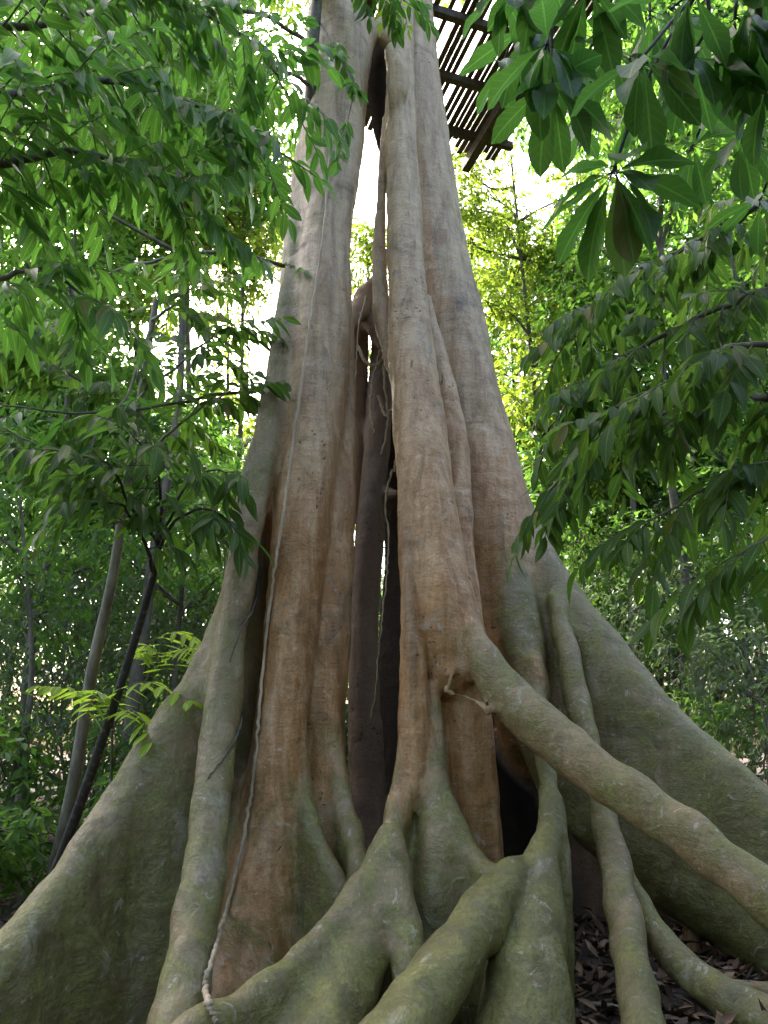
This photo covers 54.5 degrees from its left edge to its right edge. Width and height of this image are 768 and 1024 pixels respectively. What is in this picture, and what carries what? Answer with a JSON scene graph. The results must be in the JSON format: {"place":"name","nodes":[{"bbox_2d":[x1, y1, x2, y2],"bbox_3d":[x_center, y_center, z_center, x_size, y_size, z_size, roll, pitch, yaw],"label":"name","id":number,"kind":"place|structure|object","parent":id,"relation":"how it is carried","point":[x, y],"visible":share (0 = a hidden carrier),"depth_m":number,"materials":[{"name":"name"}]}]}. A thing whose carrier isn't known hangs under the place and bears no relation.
{"place":"outdoors","nodes":[
{"label":"outdoors","id":0,"kind":"place"},
{"bbox_2d":[0,753,767,1023],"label":"ground","id":1,"kind":"structure","parent":0,"point":[588,953],"depth_m":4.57,"materials":[{"name":"brown plant"}]},
{"bbox_2d":[0,797,55,914],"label":"bush","id":2,"kind":"object","parent":1,"relation":"on","point":[41,852],"visible":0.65,"depth_m":5.94,"materials":[{"name":"green plant"}]},
{"bbox_2d":[0,780,59,900],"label":"bush","id":3,"kind":"object","parent":1,"relation":"on","point":[16,833],"visible":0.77,"depth_m":5.74,"materials":[{"name":"green plant"}]},
{"bbox_2d":[0,688,90,880],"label":"bush","id":4,"kind":"object","parent":1,"relation":"on","point":[9,753],"visible":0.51,"depth_m":6.56,"materials":[{"name":"green plant"}]},
{"bbox_2d":[0,425,105,854],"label":"forest tree","id":5,"kind":"object","parent":1,"relation":"on","point":[12,549],"visible":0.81,"depth_m":7.80,"materials":[{"name":"green plant"}]},
{"bbox_2d":[0,1,140,551],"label":"forest tree","id":6,"kind":"object","parent":1,"relation":"on","point":[8,245],"visible":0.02,"depth_m":13.07,"materials":[{"name":"green plant"}]},
{"bbox_2d":[0,696,146,843],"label":"bush","id":7,"kind":"object","parent":1,"relation":"on","point":[60,783],"visible":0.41,"depth_m":6.97,"materials":[{"name":"green plant"}]},
{"bbox_2d":[0,536,146,813],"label":"bush","id":8,"kind":"object","parent":1,"relation":"on","point":[76,580],"visible":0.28,"depth_m":10.71,"materials":[{"name":"green plant"}]},
{"bbox_2d":[9,694,149,847],"bbox_3d":[-3.202,3.090,8.342,2.220,2.022,1.758,4,-17,-15],"label":"bush","id":9,"kind":"object","parent":1,"relation":"on","point":[70,740],"visible":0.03,"depth_m":8.18,"materials":[{"name":"green plant"}]},
{"bbox_2d":[0,579,182,779],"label":"bush","id":10,"kind":"object","parent":1,"relation":"on","point":[71,674],"visible":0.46,"depth_m":9.15,"materials":[{"name":"green plant"}]},
{"bbox_2d":[0,146,190,856],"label":"forest tree","id":11,"kind":"object","parent":1,"relation":"on","point":[52,313],"visible":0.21,"depth_m":10.04,"materials":[{"name":"green plant"}]},
{"bbox_2d":[77,761,123,830],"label":"bush","id":12,"kind":"object","parent":1,"relation":"on","point":[101,781],"visible":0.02,"depth_m":6.28,"materials":[{"name":"green plant"}]},
{"bbox_2d":[26,682,203,782],"bbox_3d":[-1.879,1.998,4.850,0.940,1.741,1.316,12,-20,-37],"label":"pinnate seedling","id":13,"kind":"object","parent":1,"relation":"on","point":[54,691],"visible":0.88,"depth_m":5.04,"materials":[{"name":"green plant"}]},
{"bbox_2d":[0,339,245,716],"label":"forest tree","id":14,"kind":"object","parent":1,"relation":"on","point":[155,423],"visible":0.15,"depth_m":12.10,"materials":[{"name":"green plant"}]},
{"bbox_2d":[43,560,211,759],"bbox_3d":[-3.280,2.721,11.346,4.006,4.032,2.313,-4,-16,12],"label":"bush","id":15,"kind":"object","parent":1,"relation":"on","point":[173,591],"visible":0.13,"depth_m":11.43,"materials":[{"name":"green plant"}]},
{"bbox_2d":[30,456,238,689],"bbox_3d":[-2.698,1.570,9.210,3.324,5.087,1.849,7,-17,-22],"label":"forest tree","id":16,"kind":"object","parent":1,"relation":"on","point":[89,555],"visible":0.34,"depth_m":9.24,"materials":[{"name":"green plant"}]},
{"bbox_2d":[0,414,274,874],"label":"dark sapling","id":17,"kind":"object","parent":1,"relation":"on","point":[210,524],"visible":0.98,"depth_m":4.80,"materials":[{"name":"green plant"}]},
{"bbox_2d":[60,551,220,705],"bbox_3d":[-2.826,2.312,9.637,2.879,3.872,2.228,0,-16,0],"label":"bush","id":18,"kind":"object","parent":1,"relation":"on","point":[189,626],"visible":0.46,"depth_m":9.73,"materials":[{"name":"green plant"}]},
{"bbox_2d":[0,0,295,795],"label":"forest tree","id":19,"kind":"object","parent":1,"relation":"on","point":[134,251],"visible":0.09,"depth_m":14.74,"materials":[{"name":"green plant"}]},
{"bbox_2d":[0,250,301,877],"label":"pale sapling","id":20,"kind":"object","parent":1,"relation":"on","point":[25,377],"visible":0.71,"depth_m":5.97,"materials":[{"name":"green plant"}]},
{"bbox_2d":[0,0,307,770],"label":"forest tree","id":21,"kind":"object","parent":1,"relation":"on","point":[137,673],"visible":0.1,"depth_m":10.68,"materials":[{"name":"green plant"}]},
{"bbox_2d":[127,631,201,696],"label":"fern like seedling","id":22,"kind":"object","parent":1,"relation":"on","point":[151,651],"visible":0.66,"depth_m":6.15,"materials":[{"name":"green plant"}]},
{"bbox_2d":[0,0,349,393],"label":"broad leaved tree","id":23,"kind":"object","parent":1,"relation":"on","point":[72,67],"visible":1,"depth_m":4.09,"materials":[{"name":"green plant"}]},
{"bbox_2d":[67,0,297,648],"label":"forest tree","id":24,"kind":"object","parent":1,"relation":"on","point":[273,225],"visible":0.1,"depth_m":14.44,"materials":[{"name":"green plant"}]},
{"bbox_2d":[102,140,293,550],"bbox_3d":[-3.707,-1.808,14.063,4.188,14.230,2.725,4,-16,-14],"label":"forest tree","id":25,"kind":"object","parent":1,"relation":"on","point":[260,247],"visible":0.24,"depth_m":14.94,"materials":[{"name":"green plant"}]},
{"bbox_2d":[154,435,252,582],"bbox_3d":[-1.688,1.281,7.334,1.197,4.484,1.222,0,-16,0],"label":"pinnate shrub","id":26,"kind":"object","parent":1,"relation":"on","point":[191,549],"visible":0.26,"depth_m":7.67,"materials":[{"name":"green plant"}]},
{"bbox_2d":[0,0,439,469],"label":"slender tree","id":27,"kind":"object","parent":1,"relation":"on","point":[312,22],"visible":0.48,"depth_m":6.31,"materials":[{"name":"green plant"}]},
{"bbox_2d":[179,87,288,550],"bbox_3d":[-4.629,-3.324,18.788,4.932,19.756,4.974,3,-16,-11],"label":"forest tree","id":28,"kind":"object","parent":1,"relation":"on","point":[236,427],"depth_m":18.87,"materials":[{"name":"green plant"}]},
{"bbox_2d":[350,208,388,526],"bbox_3d":[-0.407,-0.697,15.793,2.250,13.047,2.488,0,-16,0],"label":"forest tree","id":29,"kind":"object","parent":1,"relation":"on","point":[362,239],"visible":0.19,"depth_m":16.90,"materials":[{"name":"green plant"}]},
{"bbox_2d":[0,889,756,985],"bbox_3d":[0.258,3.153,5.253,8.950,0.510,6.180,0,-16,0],"label":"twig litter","id":30,"kind":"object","parent":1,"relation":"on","point":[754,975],"visible":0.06,"depth_m":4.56,"materials":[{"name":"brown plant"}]},
{"bbox_2d":[0,0,767,1023],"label":"fig tree","id":31,"kind":"object","parent":1,"relation":"on","point":[536,758],"visible":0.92,"depth_m":4.87,"materials":[{"name":"brown plant"}]},
{"bbox_2d":[207,711,243,777],"bbox_3d":[-0.954,1.466,4.736,0.112,0.400,0.558,-2,-16,9],"label":"creeping root","id":32,"kind":"object","parent":31,"relation":"attached to","point":[236,736],"visible":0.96,"depth_m":4.61,"materials":[{"name":"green plant"}]},
{"bbox_2d":[230,560,262,662],"bbox_3d":[-0.943,0.678,5.261,0.070,0.802,0.541,-2,-16,8],"label":"creeping root","id":33,"kind":"object","parent":31,"relation":"attached to","point":[257,594],"visible":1,"depth_m":5.33,"materials":[{"name":"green plant"}]},
{"bbox_2d":[202,155,330,1023],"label":"climbing vine","id":34,"kind":"object","parent":31,"relation":"attached to","point":[208,1002],"visible":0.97,"depth_m":4.98,"materials":[{"name":"grey plant"}]},
{"bbox_2d":[355,295,365,379],"bbox_3d":[-0.229,-1.162,6.647,0.050,1.910,0.297,-5,-17,16],"label":"hanging root","id":35,"kind":"object","parent":31,"relation":"hanging from","point":[357,336],"visible":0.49,"depth_m":6.78,"materials":[{"name":"brown plant"}]},
{"bbox_2d":[356,345,382,366],"bbox_3d":[-0.101,-1.458,6.849,0.362,0.263,0.067,-7,-18,24],"label":"hanging root","id":36,"kind":"object","parent":31,"relation":"hanging from","point":[364,359],"visible":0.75,"depth_m":6.83,"materials":[{"name":"brown plant"}]},
{"bbox_2d":[369,349,380,433],"bbox_3d":[-0.064,-1.259,6.919,0.151,1.142,0.037,-2,-16,7],"label":"hanging root","id":37,"kind":"object","parent":31,"relation":"hanging from","point":[370,395],"visible":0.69,"depth_m":6.87,"materials":[{"name":"brown plant"}]},
{"bbox_2d":[370,469,392,717],"bbox_3d":[-0.022,0.635,6.229,0.193,2.092,0.097,5,-17,-17],"label":"hanging root","id":38,"kind":"object","parent":31,"relation":"hanging from","point":[391,472],"visible":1,"depth_m":6.26,"materials":[{"name":"brown plant"}]},
{"bbox_2d":[380,362,388,454],"bbox_3d":[0.011,-1.054,6.767,0.091,1.128,0.047,-7,-18,24],"label":"hanging root","id":39,"kind":"object","parent":31,"relation":"hanging from","point":[385,393],"visible":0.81,"depth_m":6.74,"materials":[{"name":"brown plant"}]},
{"bbox_2d":[376,394,395,471],"bbox_3d":[0.044,-0.715,6.703,0.258,0.803,0.081,-14,-21,40],"label":"hanging root","id":40,"kind":"object","parent":31,"relation":"hanging from","point":[382,406],"visible":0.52,"depth_m":6.82,"materials":[{"name":"brown plant"}]},
{"bbox_2d":[0,350,767,787],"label":"wood","id":41,"kind":"object","parent":1,"relation":"on","point":[658,680],"visible":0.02,"depth_m":15.32,"materials":[{"name":"green plant"}]},
{"bbox_2d":[465,206,569,499],"bbox_3d":[3.096,-1.059,16.800,4.048,14.312,4.874,7,-17,-23],"label":"forest tree","id":42,"kind":"object","parent":1,"relation":"on","point":[496,331],"visible":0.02,"depth_m":17.12,"materials":[{"name":"green plant"}]},
{"bbox_2d":[460,174,607,496],"bbox_3d":[3.614,-1.275,17.986,6.165,15.376,4.817,0,-16,0],"label":"forest tree","id":43,"kind":"object","parent":1,"relation":"on","point":[498,335],"visible":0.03,"depth_m":18.55,"materials":[{"name":"green plant"}]},
{"bbox_2d":[451,122,656,512],"bbox_3d":[2.731,-1.593,13.650,4.029,13.600,3.330,0,-16,0],"label":"forest tree","id":44,"kind":"object","parent":1,"relation":"on","point":[486,225],"visible":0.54,"depth_m":14.67,"materials":[{"name":"green plant"}]},
{"bbox_2d":[471,1,727,585],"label":"forest tree","id":45,"kind":"object","parent":1,"relation":"on","point":[656,493],"visible":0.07,"depth_m":14.16,"materials":[{"name":"green plant"}]},
{"bbox_2d":[591,1001,618,1008],"bbox_3d":[1.163,2.463,3.688,0.021,0.041,0.342,14,-21,-40],"label":"fallen stick","id":46,"kind":"object","parent":1,"relation":"on","point":[599,1004],"visible":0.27,"depth_m":3.75,"materials":[{"name":"grey wood"}]},
{"bbox_2d":[562,519,650,626],"bbox_3d":[2.813,2.029,9.454,1.722,4.329,1.197,-11,-19,34],"label":"bush","id":47,"kind":"object","parent":1,"relation":"on","point":[597,571],"visible":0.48,"depth_m":9.78,"materials":[{"name":"green plant"}]},
{"bbox_2d":[459,0,767,283],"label":"umbrella leaf tree","id":48,"kind":"object","parent":1,"relation":"on","point":[560,76],"visible":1,"depth_m":2.89,"materials":[{"name":"green plant"}]},
{"bbox_2d":[546,485,703,675],"bbox_3d":[3.834,2.080,11.964,3.028,5.602,3.302,-12,-20,36],"label":"bush","id":49,"kind":"object","parent":1,"relation":"on","point":[618,614],"visible":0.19,"depth_m":11.70,"materials":[{"name":"green plant"}]},
{"bbox_2d":[507,197,767,662],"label":"glossy leaved tree","id":50,"kind":"object","parent":1,"relation":"on","point":[724,368],"visible":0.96,"depth_m":3.79,"materials":[{"name":"green plant"}]},
{"bbox_2d":[524,193,752,656],"bbox_3d":[4.093,-0.380,11.408,3.656,10.029,3.120,0,-16,0],"label":"forest tree","id":51,"kind":"object","parent":1,"relation":"on","point":[604,275],"visible":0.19,"depth_m":12.38,"materials":[{"name":"green plant"}]},
{"bbox_2d":[554,0,767,733],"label":"forest tree","id":52,"kind":"object","parent":1,"relation":"on","point":[671,225],"visible":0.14,"depth_m":10.72,"materials":[{"name":"green plant"}]},
{"bbox_2d":[558,500,767,716],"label":"bush","id":53,"kind":"object","parent":1,"relation":"on","point":[757,600],"visible":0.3,"depth_m":9.68,"materials":[{"name":"green plant"}]},
{"bbox_2d":[581,529,746,706],"bbox_3d":[2.957,1.911,7.959,2.004,3.724,1.515,0,-16,0],"label":"bush","id":54,"kind":"object","parent":1,"relation":"on","point":[665,647],"visible":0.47,"depth_m":8.03,"materials":[{"name":"green plant"}]},
{"bbox_2d":[569,0,767,716],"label":"forest tree","id":55,"kind":"object","parent":1,"relation":"on","point":[602,522],"visible":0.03,"depth_m":14.20,"materials":[{"name":"green plant"}]},
{"bbox_2d":[613,484,767,772],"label":"bush","id":56,"kind":"object","parent":1,"relation":"on","point":[761,641],"visible":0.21,"depth_m":10.71,"materials":[{"name":"green plant"}]},
{"bbox_2d":[620,165,767,562],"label":"forest tree","id":57,"kind":"object","parent":1,"relation":"on","point":[754,520],"visible":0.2,"depth_m":9.42,"materials":[{"name":"green plant"}]},
{"bbox_2d":[638,0,767,591],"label":"forest tree","id":58,"kind":"object","parent":1,"relation":"on","point":[738,248],"visible":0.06,"depth_m":13.59,"materials":[{"name":"green plant"}]},
{"bbox_2d":[650,646,767,784],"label":"bush","id":59,"kind":"object","parent":1,"relation":"on","point":[715,718],"visible":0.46,"depth_m":7.56,"materials":[{"name":"green plant"}]},
{"bbox_2d":[668,597,767,781],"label":"bush","id":60,"kind":"object","parent":1,"relation":"on","point":[756,754],"visible":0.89,"depth_m":7.22,"materials":[{"name":"green plant"}]},
{"bbox_2d":[0,0,767,753],"label":"sky","id":61,"kind":"structure","parent":0,"point":[366,199],"materials":[{"name":"white"}]},
{"bbox_2d":[365,0,599,171],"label":"plank platform","id":62,"kind":"structure","parent":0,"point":[476,136],"depth_m":10.76,"materials":[{"name":"brown wood"}]}
]}

